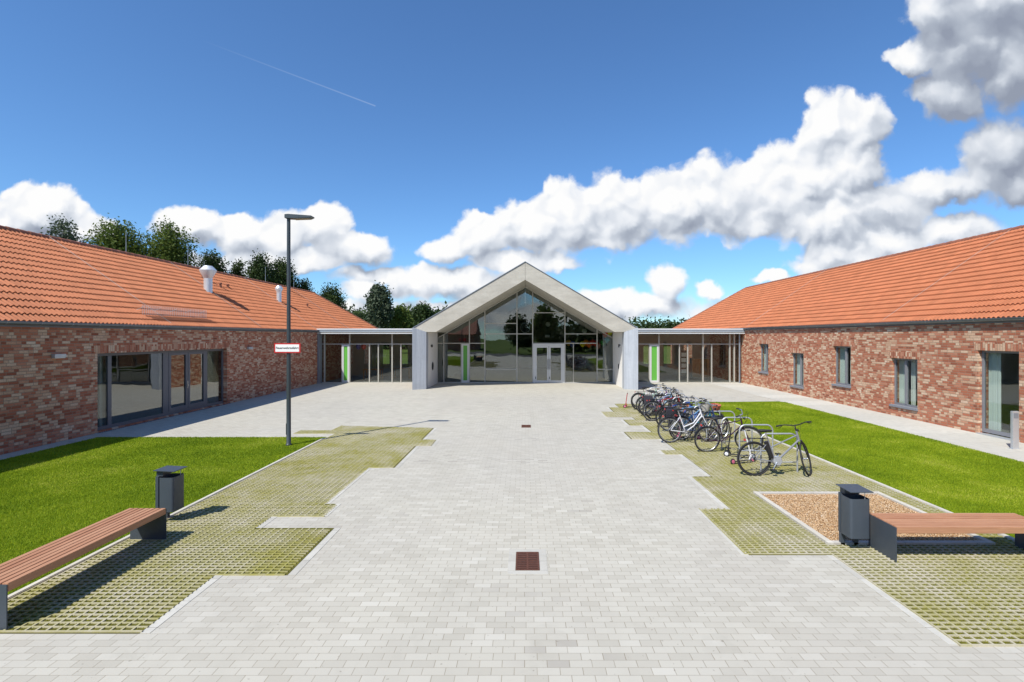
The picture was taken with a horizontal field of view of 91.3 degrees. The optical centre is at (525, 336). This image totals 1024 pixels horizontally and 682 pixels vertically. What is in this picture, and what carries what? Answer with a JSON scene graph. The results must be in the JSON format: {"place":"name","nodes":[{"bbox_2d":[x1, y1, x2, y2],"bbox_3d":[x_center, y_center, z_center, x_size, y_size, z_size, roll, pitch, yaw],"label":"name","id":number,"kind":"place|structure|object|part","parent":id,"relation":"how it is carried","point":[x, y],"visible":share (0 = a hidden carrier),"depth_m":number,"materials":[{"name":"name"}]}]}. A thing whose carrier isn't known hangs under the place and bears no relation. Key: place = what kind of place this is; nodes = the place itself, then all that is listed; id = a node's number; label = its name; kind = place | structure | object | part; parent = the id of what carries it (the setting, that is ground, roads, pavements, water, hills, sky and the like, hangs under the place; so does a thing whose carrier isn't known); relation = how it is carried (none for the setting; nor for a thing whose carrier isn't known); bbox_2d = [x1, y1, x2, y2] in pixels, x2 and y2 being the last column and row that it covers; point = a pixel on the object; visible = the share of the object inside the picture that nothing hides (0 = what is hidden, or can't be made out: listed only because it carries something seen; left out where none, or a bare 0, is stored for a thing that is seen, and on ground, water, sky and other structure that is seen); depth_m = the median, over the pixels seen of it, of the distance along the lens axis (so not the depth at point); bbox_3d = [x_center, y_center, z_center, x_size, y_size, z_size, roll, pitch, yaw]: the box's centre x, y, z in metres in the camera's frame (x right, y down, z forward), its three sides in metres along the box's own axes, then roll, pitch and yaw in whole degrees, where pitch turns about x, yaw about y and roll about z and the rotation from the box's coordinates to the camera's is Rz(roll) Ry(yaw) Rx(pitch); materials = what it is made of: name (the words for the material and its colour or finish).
{"place":"outdoors","nodes":[
{"label":"outdoors","id":0,"kind":"place"},
{"bbox_2d":[0,436,326,594],"bbox_3d":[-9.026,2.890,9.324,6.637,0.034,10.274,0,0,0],"label":"lawn grass","id":1,"kind":"structure","parent":0,"point":[78,448],"depth_m":10.42,"materials":[{"name":"green plant"}]},
{"bbox_2d":[284,214,313,445],"bbox_3d":[-6.029,-0.175,13.370,0.731,6.170,0.200,0,0,0],"label":"street lamp","id":2,"kind":"object","parent":1,"relation":"on","point":[289,217],"visible":0.98,"depth_m":13.33,"materials":[{"name":"grey metal"}]},
{"bbox_2d":[274,343,299,352],"bbox_3d":[-6.320,0.305,13.330,0.700,0.260,0.091,0,0,0],"label":"fire access sign","id":3,"kind":"object","parent":2,"relation":"attached to","point":[286,347],"visible":1,"depth_m":13.29,"materials":[{"name":"metal"}]},
{"bbox_2d":[0,426,434,632],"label":"grass paving","id":4,"kind":"structure","parent":0,"point":[316,477],"depth_m":7.11,"materials":[{"name":"concrete"}]},
{"bbox_2d":[0,428,435,632],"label":"paver","id":5,"kind":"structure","parent":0,"point":[303,557],"depth_m":6.14,"materials":[{"name":"grey concrete"}]},
{"bbox_2d":[0,508,166,629],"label":"park bench","id":6,"kind":"object","parent":5,"relation":"on","point":[136,523],"visible":1,"depth_m":5.92,"materials":[{"name":"brown wood"}]},
{"bbox_2d":[8,425,431,629],"bbox_3d":[-4.726,2.897,10.618,4.402,0.019,11.383,0,0,0],"label":"moss","id":7,"kind":"object","parent":5,"relation":"on","point":[270,484],"visible":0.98,"depth_m":7.25,"materials":[{"name":"green plant"}]},
{"bbox_2d":[0,383,1023,681],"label":"plaza","id":8,"kind":"structure","parent":0,"point":[652,575],"depth_m":5.80,"materials":[{"name":"concrete"}]},
{"bbox_2d":[317,329,438,383],"bbox_3d":[-9.510,1.208,33.970,6.780,3.405,6.140,0,0,0],"label":"glass link","id":9,"kind":"object","parent":8,"relation":"on","point":[395,340],"visible":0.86,"depth_m":36.24,"materials":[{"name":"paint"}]},
{"bbox_2d":[342,345,348,382],"bbox_3d":[-11.285,1.700,31.480,0.430,2.380,0.080,0,0,0],"label":"door","id":10,"kind":"structure","parent":9,"relation":"in","point":[345,348],"depth_m":31.44,"materials":[{"name":"green glass"}]},
{"bbox_2d":[363,369,382,379],"bbox_3d":[-10.200,2.530,33.600,1.200,0.720,0.700,0,0,0],"label":"table","id":11,"kind":"object","parent":9,"relation":"on","point":[374,369],"visible":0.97,"depth_m":33.27,"materials":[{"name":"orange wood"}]},
{"bbox_2d":[393,368,411,378],"bbox_3d":[-8.500,2.530,34.600,1.200,0.720,0.700,0,0,0],"label":"table","id":12,"kind":"object","parent":9,"relation":"on","point":[402,368],"visible":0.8,"depth_m":34.29,"materials":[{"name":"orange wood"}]},
{"bbox_2d":[507,549,547,574],"bbox_3d":[0.030,2.914,6.480,0.500,0.032,0.720,0,0,0],"label":"drain grate","id":13,"kind":"object","parent":8,"relation":"on","point":[526,561],"visible":1,"depth_m":6.44,"materials":[{"name":"metal"}]},
{"bbox_2d":[612,329,744,382],"bbox_3d":[9.860,1.208,33.970,7.480,3.405,6.140,0,0,0],"label":"glass link","id":14,"kind":"object","parent":8,"relation":"on","point":[655,369],"visible":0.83,"depth_m":33.71,"materials":[{"name":"paint"}]},
{"bbox_2d":[650,345,658,382],"bbox_3d":[8.110,1.700,31.480,0.540,2.380,0.080,0,0,0],"label":"door","id":15,"kind":"structure","parent":14,"relation":"in","point":[654,349],"depth_m":31.44,"materials":[{"name":"green glass"}]},
{"bbox_2d":[680,350,686,375],"bbox_3d":[10.525,1.760,33.210,0.450,1.700,0.080,0,0,0],"label":"shelf","id":16,"kind":"object","parent":14,"relation":"in","point":[683,362],"visible":0.96,"depth_m":33.20,"materials":[{"name":"white"}]},
{"bbox_2d":[0,0,1023,325],"label":"sky","id":17,"kind":"structure","parent":0,"point":[659,159],"materials":[{"name":"blue"}]},
{"bbox_2d":[383,345,1009,437],"bbox_3d":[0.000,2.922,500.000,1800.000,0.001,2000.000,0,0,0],"label":"ground","id":18,"kind":"structure","parent":0,"point":[667,354],"depth_m":77.35,"materials":[{"name":"green plant"}]},
{"bbox_2d":[40,213,88,242],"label":"tree","id":19,"kind":"object","parent":18,"relation":"on","point":[61,225],"visible":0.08,"depth_m":49.53,"materials":[{"name":"green plant"}]},
{"bbox_2d":[83,213,159,258],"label":"tree","id":20,"kind":"object","parent":18,"relation":"on","point":[115,238],"visible":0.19,"depth_m":51.23,"materials":[{"name":"green plant"}]},
{"bbox_2d":[8,438,324,599],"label":"lawn kerb","id":21,"kind":"structure","parent":18,"relation":"on","point":[47,577],"depth_m":6.99,"materials":[{"name":"concrete"}]},
{"bbox_2d":[153,465,187,517],"bbox_3d":[-5.595,2.491,7.895,0.330,0.838,0.310,0,0,0],"label":"litter bin","id":22,"kind":"object","parent":21,"relation":"on","point":[169,490],"visible":0.9,"depth_m":7.78,"materials":[{"name":"metal"}]},
{"bbox_2d":[132,215,203,266],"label":"tree","id":23,"kind":"object","parent":18,"relation":"on","point":[170,247],"visible":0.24,"depth_m":54.51,"materials":[{"name":"green plant"}]},
{"bbox_2d":[0,225,378,454],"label":"brick wing","id":24,"kind":"structure","parent":18,"relation":"on","point":[94,339],"depth_m":17.57,"materials":[{"name":"red brick"}]},
{"bbox_2d":[97,349,222,430],"bbox_3d":[-13.199,1.691,18.370,0.278,2.358,6.560,0,0,0],"label":"window","id":25,"kind":"structure","parent":24,"relation":"in","point":[137,383],"depth_m":17.15,"materials":[{"name":"clear glass"}]},
{"bbox_2d":[169,352,188,411],"bbox_3d":[-13.065,1.686,18.846,0.110,2.168,1.027,0,0,0],"label":"door","id":26,"kind":"structure","parent":24,"relation":"in","point":[178,362],"depth_m":18.89,"materials":[{"name":"grey glass"}]},
{"bbox_2d":[188,351,204,407],"bbox_3d":[-13.084,1.686,19.900,0.072,2.168,1.034,0,0,0],"label":"door","id":27,"kind":"structure","parent":24,"relation":"in","point":[196,360],"depth_m":19.92,"materials":[{"name":"clear glass"}]},
{"bbox_2d":[195,248,228,273],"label":"tree","id":28,"kind":"object","parent":18,"relation":"on","point":[211,259],"visible":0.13,"depth_m":59.38,"materials":[{"name":"green plant"}]},
{"bbox_2d":[227,257,246,276],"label":"tree","id":29,"kind":"object","parent":18,"relation":"on","point":[236,269],"visible":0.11,"depth_m":61.78,"materials":[{"name":"green plant"}]},
{"bbox_2d":[242,248,285,285],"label":"tree","id":30,"kind":"object","parent":18,"relation":"on","point":[257,271],"visible":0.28,"depth_m":60.11,"materials":[{"name":"green plant"}]},
{"bbox_2d":[271,255,303,288],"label":"tree","id":31,"kind":"object","parent":18,"relation":"on","point":[280,267],"visible":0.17,"depth_m":63.38,"materials":[{"name":"green plant"}]},
{"bbox_2d":[299,278,315,290],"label":"tree","id":32,"kind":"object","parent":18,"relation":"on","point":[305,285],"visible":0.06,"depth_m":65.84,"materials":[{"name":"green plant"}]},
{"bbox_2d":[317,280,347,309],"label":"tree","id":33,"kind":"object","parent":18,"relation":"on","point":[331,294],"visible":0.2,"depth_m":69.71,"materials":[{"name":"green plant"}]},
{"bbox_2d":[363,280,394,328],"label":"tree","id":34,"kind":"object","parent":18,"relation":"on","point":[380,309],"visible":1,"depth_m":83.22,"materials":[{"name":"green plant"}]},
{"bbox_2d":[388,303,414,346],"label":"tree","id":35,"kind":"object","parent":18,"relation":"on","point":[402,318],"visible":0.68,"depth_m":86.90,"materials":[{"name":"green plant"}]},
{"bbox_2d":[345,301,459,349],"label":"wood","id":36,"kind":"object","parent":18,"relation":"on","point":[361,314],"visible":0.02,"depth_m":114.15,"materials":[{"name":"green plant"}]},
{"bbox_2d":[411,300,434,327],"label":"tree","id":37,"kind":"object","parent":18,"relation":"on","point":[421,313],"visible":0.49,"depth_m":93.95,"materials":[{"name":"green plant"}]},
{"bbox_2d":[412,261,637,389],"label":"entrance hall","id":38,"kind":"structure","parent":18,"relation":"on","point":[491,342],"depth_m":31.87,"materials":[{"name":"concrete"}]},
{"bbox_2d":[462,344,468,382],"bbox_3d":[-3.765,1.675,31.450,0.450,2.430,0.080,0,0,0],"label":"door","id":39,"kind":"structure","parent":38,"relation":"in","point":[465,347],"depth_m":31.41,"materials":[{"name":"green glass"}]},
{"bbox_2d":[520,323,529,332],"bbox_3d":[0.000,-0.640,35.900,0.720,0.720,0.120,0,0,0],"label":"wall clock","id":40,"kind":"object","parent":38,"relation":"attached to","point":[524,327],"depth_m":35.86,"materials":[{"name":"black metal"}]},
{"bbox_2d":[535,346,548,382],"bbox_3d":[1.050,1.743,31.437,0.850,2.295,0.085,0,0,0],"label":"door","id":41,"kind":"structure","parent":38,"relation":"in","point":[536,381],"depth_m":31.40,"materials":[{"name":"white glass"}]},
{"bbox_2d":[549,346,562,382],"bbox_3d":[1.920,1.743,31.437,0.850,2.295,0.085,0,0,0],"label":"door","id":42,"kind":"structure","parent":38,"relation":"in","point":[550,381],"depth_m":31.40,"materials":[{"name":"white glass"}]},
{"bbox_2d":[140,404,957,644],"bbox_3d":[0.000,2.918,13.160,8.188,0.024,16.872,0,0,0],"label":"edging strip","id":43,"kind":"object","parent":18,"relation":"on","point":[308,558],"visible":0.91,"depth_m":6.41,"materials":[{"name":"concrete"}]},
{"bbox_2d":[622,314,687,345],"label":"wood","id":44,"kind":"object","parent":18,"relation":"on","point":[667,324],"visible":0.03,"depth_m":151.24,"materials":[{"name":"green plant"}]},
{"bbox_2d":[671,225,1023,442],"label":"brick wing","id":45,"kind":"structure","parent":18,"relation":"on","point":[933,334],"depth_m":19.50,"materials":[{"name":"red brick"}]},
{"bbox_2d":[758,344,768,373],"bbox_3d":[13.734,1.256,28.550,0.388,1.688,1.160,0,0,0],"label":"window","id":46,"kind":"structure","parent":45,"relation":"in","point":[765,371],"depth_m":28.91,"materials":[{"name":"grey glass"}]},
{"bbox_2d":[790,353,803,388],"bbox_3d":[13.734,1.691,25.025,0.388,1.738,1.210,0,0,0],"label":"window","id":47,"kind":"structure","parent":45,"relation":"in","point":[800,356],"depth_m":25.31,"materials":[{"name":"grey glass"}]},
{"bbox_2d":[831,346,850,387],"bbox_3d":[13.734,1.286,21.500,0.388,1.748,1.260,0,0,0],"label":"window","id":48,"kind":"structure","parent":45,"relation":"in","point":[843,349],"depth_m":21.76,"materials":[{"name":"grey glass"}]},
{"bbox_2d":[889,358,917,410],"bbox_3d":[13.734,1.686,17.975,0.388,1.788,1.310,0,0,0],"label":"window","id":49,"kind":"structure","parent":45,"relation":"in","point":[903,403],"depth_m":18.04,"materials":[{"name":"grey glass"}]},
{"bbox_2d":[976,350,1018,439],"bbox_3d":[13.739,1.658,14.410,0.378,2.492,1.256,0,0,0],"label":"window","id":50,"kind":"structure","parent":45,"relation":"in","point":[994,356],"depth_m":14.81,"materials":[{"name":"clear glass"}]},
{"bbox_2d":[716,415,1014,541],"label":"lawn kerb","id":51,"kind":"structure","parent":18,"relation":"on","point":[918,499],"depth_m":9.73,"materials":[{"name":"concrete"}]},
{"bbox_2d":[753,491,994,544],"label":"gravel","id":52,"kind":"structure","parent":18,"relation":"on","point":[823,510],"depth_m":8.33,"materials":[{"name":"brown gravel"}]},
{"bbox_2d":[836,484,873,544],"bbox_3d":[4.520,2.491,6.875,0.310,0.838,0.330,0,0,0],"label":"litter bin","id":53,"kind":"object","parent":52,"relation":"on","point":[853,514],"visible":1,"depth_m":6.77,"materials":[{"name":"metal"}]},
{"bbox_2d":[690,358,708,377],"bbox_3d":[12.200,2.200,35.035,1.200,1.380,0.530,0,0,0],"label":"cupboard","id":54,"kind":"object","parent":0,"point":[695,367],"visible":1,"depth_m":34.77,"materials":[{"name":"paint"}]},
{"bbox_3d":[11.900,2.190,34.784,0.560,1.280,0.028,0,0,0],"label":"door","id":55,"kind":"part","parent":54,"relation":"part of","materials":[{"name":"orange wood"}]},
{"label":"door","id":56,"kind":"part","parent":54,"relation":"part of","materials":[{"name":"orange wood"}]},
{"bbox_2d":[602,404,1023,646],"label":"grass paving","id":57,"kind":"structure","parent":0,"point":[739,476],"depth_m":6.90,"materials":[{"name":"concrete"}]},
{"bbox_2d":[623,393,640,407],"bbox_3d":[4.337,2.591,20.315,0.643,0.637,0.325,0,0,35],"label":"kick scooter","id":58,"kind":"object","parent":57,"relation":"on","point":[625,406],"visible":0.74,"depth_m":20.35,"materials":[{"name":"red metal"}]},
{"bbox_2d":[631,384,665,405],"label":"bicycle","id":59,"kind":"object","parent":57,"relation":"on","point":[644,393],"visible":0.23,"depth_m":20.63,"materials":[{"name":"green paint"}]},
{"bbox_2d":[631,383,670,409],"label":"bicycle","id":60,"kind":"object","parent":57,"relation":"on","point":[637,393],"visible":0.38,"depth_m":19.81,"materials":[{"name":"black metal"}]},
{"bbox_2d":[640,387,682,414],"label":"bicycle","id":61,"kind":"object","parent":57,"relation":"on","point":[660,398],"visible":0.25,"depth_m":18.55,"materials":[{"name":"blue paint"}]},
{"bbox_2d":[659,397,715,431],"bbox_3d":[4.954,2.392,15.234,1.740,1.043,0.639,0,6,3],"label":"bicycle","id":62,"kind":"object","parent":57,"relation":"on","point":[668,410],"visible":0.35,"depth_m":15.25,"materials":[{"name":"blue paint"}]},
{"bbox_2d":[668,398,724,433],"bbox_3d":[5.115,2.381,15.023,1.768,1.068,0.639,0,-6,-7],"label":"bicycle","id":63,"kind":"object","parent":57,"relation":"on","point":[686,404],"visible":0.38,"depth_m":14.97,"materials":[{"name":"black metal"}]},
{"bbox_2d":[671,400,727,437],"bbox_3d":[4.941,2.380,14.193,1.667,1.062,0.566,0,0,-20],"label":"bicycle","id":64,"kind":"object","parent":57,"relation":"on","point":[718,407],"visible":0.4,"depth_m":14.22,"materials":[{"name":"teal paint"}]},
{"bbox_2d":[693,405,719,432],"bbox_3d":[5.440,2.486,15.000,0.814,0.847,0.035,0,0,0],"label":"bike stand","id":65,"kind":"object","parent":57,"relation":"on","point":[702,426],"visible":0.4,"depth_m":14.99,"materials":[{"name":"metal"}]},
{"bbox_2d":[721,417,752,448],"bbox_3d":[5.440,2.486,12.860,0.814,0.847,0.035,0,0,0],"label":"bike stand","id":66,"kind":"object","parent":57,"relation":"on","point":[738,441],"visible":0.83,"depth_m":12.85,"materials":[{"name":"metal"}]},
{"bbox_2d":[723,427,755,456],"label":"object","id":67,"kind":"object","parent":57,"relation":"on","point":[726,453],"visible":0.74,"depth_m":12.12,"materials":[{"name":"metal"}]},
{"bbox_2d":[730,429,753,463],"bbox_3d":[4.967,2.540,11.529,0.710,0.757,0.340,0,-12,-20],"label":"kick scooter","id":68,"kind":"object","parent":57,"relation":"on","point":[732,461],"visible":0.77,"depth_m":11.54,"materials":[{"name":"silver metal"}]},
{"bbox_2d":[760,433,797,471],"bbox_3d":[5.440,2.486,10.720,0.814,0.847,0.035,0,0,0],"label":"bike stand","id":69,"kind":"object","parent":57,"relation":"on","point":[796,462],"visible":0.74,"depth_m":10.71,"materials":[{"name":"metal"}]},
{"bbox_2d":[869,513,1023,562],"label":"park bench","id":70,"kind":"object","parent":57,"relation":"on","point":[886,529],"visible":0.9,"depth_m":6.62,"materials":[{"name":"brown wood"}]},
{"bbox_2d":[610,404,1023,643],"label":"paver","id":71,"kind":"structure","parent":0,"point":[906,572],"depth_m":6.09,"materials":[{"name":"grey concrete"}]},
{"bbox_2d":[635,385,675,412],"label":"bicycle","id":72,"kind":"object","parent":71,"relation":"on","point":[638,399],"visible":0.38,"depth_m":18.87,"materials":[{"name":"purple paint"}]},
{"bbox_2d":[638,387,684,415],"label":"bicycle","id":73,"kind":"object","parent":71,"relation":"on","point":[644,399],"visible":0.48,"depth_m":18.19,"materials":[{"name":"black paint"}]},
{"bbox_2d":[642,390,692,420],"bbox_3d":[4.894,2.377,17.271,1.752,1.075,0.615,0,-5,-2],"label":"bicycle","id":74,"kind":"object","parent":71,"relation":"on","point":[655,402],"visible":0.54,"depth_m":17.21,"materials":[{"name":"black paint"}]},
{"bbox_2d":[645,389,690,418],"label":"bicycle","id":75,"kind":"object","parent":71,"relation":"on","point":[646,406],"visible":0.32,"depth_m":17.47,"materials":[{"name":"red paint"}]},
{"bbox_2d":[655,395,703,426],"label":"bicycle","id":76,"kind":"object","parent":71,"relation":"on","point":[661,408],"visible":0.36,"depth_m":16.04,"materials":[{"name":"blue paint"}]},
{"bbox_2d":[658,397,700,422],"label":"bicycle","id":77,"kind":"object","parent":71,"relation":"on","point":[659,413],"visible":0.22,"depth_m":16.72,"materials":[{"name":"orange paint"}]},
{"bbox_2d":[657,403,718,442],"bbox_3d":[4.504,2.358,13.845,1.754,1.104,0.612,0,0,7],"label":"bicycle","id":78,"kind":"object","parent":71,"relation":"on","point":[704,407],"visible":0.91,"depth_m":13.74,"materials":[{"name":"white paint"}]},
{"bbox_2d":[672,402,710,427],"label":"bicycle","id":79,"kind":"object","parent":71,"relation":"on","point":[682,406],"visible":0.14,"depth_m":15.69,"materials":[{"name":"blue paint"}]},
{"bbox_2d":[668,402,729,439],"bbox_3d":[4.876,2.378,13.930,1.757,1.073,0.621,0,5,2],"label":"bicycle","id":80,"kind":"object","parent":71,"relation":"on","point":[689,421],"visible":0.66,"depth_m":13.95,"materials":[{"name":"blue paint"}]},
{"bbox_2d":[706,411,734,440],"bbox_3d":[5.440,2.486,13.930,0.814,0.847,0.035,0,0,0],"label":"bike stand","id":81,"kind":"object","parent":71,"relation":"on","point":[722,433],"visible":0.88,"depth_m":13.92,"materials":[{"name":"metal"}]},
{"bbox_2d":[694,408,763,451],"bbox_3d":[5.072,2.367,12.507,1.667,1.089,0.530,0,0,-11],"label":"bicycle","id":82,"kind":"object","parent":71,"relation":"on","point":[718,434],"visible":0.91,"depth_m":12.53,"materials":[{"name":"paint"}]},
{"bbox_2d":[739,424,772,450],"bbox_3d":[5.440,2.486,11.790,0.814,0.847,0.035,0,0,0],"label":"bike stand","id":83,"kind":"object","parent":71,"relation":"on","point":[741,426],"visible":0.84,"depth_m":11.78,"materials":[{"name":"metal"}]},
{"bbox_2d":[737,421,811,475],"bbox_3d":[5.311,2.322,10.418,1.735,1.189,0.527,0,0,-9],"label":"bicycle","id":84,"kind":"object","parent":71,"relation":"on","point":[776,461],"visible":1,"depth_m":10.45,"materials":[{"name":"silver metal"}]},
{"bbox_2d":[606,405,1023,643],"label":"moss","id":85,"kind":"object","parent":71,"relation":"on","point":[772,486],"visible":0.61,"depth_m":7.00,"materials":[{"name":"green plant"}]},
{"bbox_2d":[690,401,1023,537],"bbox_3d":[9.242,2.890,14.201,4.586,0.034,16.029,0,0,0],"label":"lawn grass","id":86,"kind":"structure","parent":0,"point":[793,413],"depth_m":11.92,"materials":[{"name":"green plant"}]},
{"bbox_2d":[710,383,1023,461],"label":"path","id":87,"kind":"structure","parent":0,"point":[983,443],"depth_m":16.73,"materials":[{"name":"concrete"}]},
{"bbox_2d":[1009,411,1018,448],"bbox_3d":[12.682,2.420,12.965,0.225,0.980,0.130,0,0,0],"label":"bollard","id":88,"kind":"object","parent":87,"relation":"on","point":[1014,429],"visible":1,"depth_m":12.93,"materials":[{"name":"metal"}]}
]}

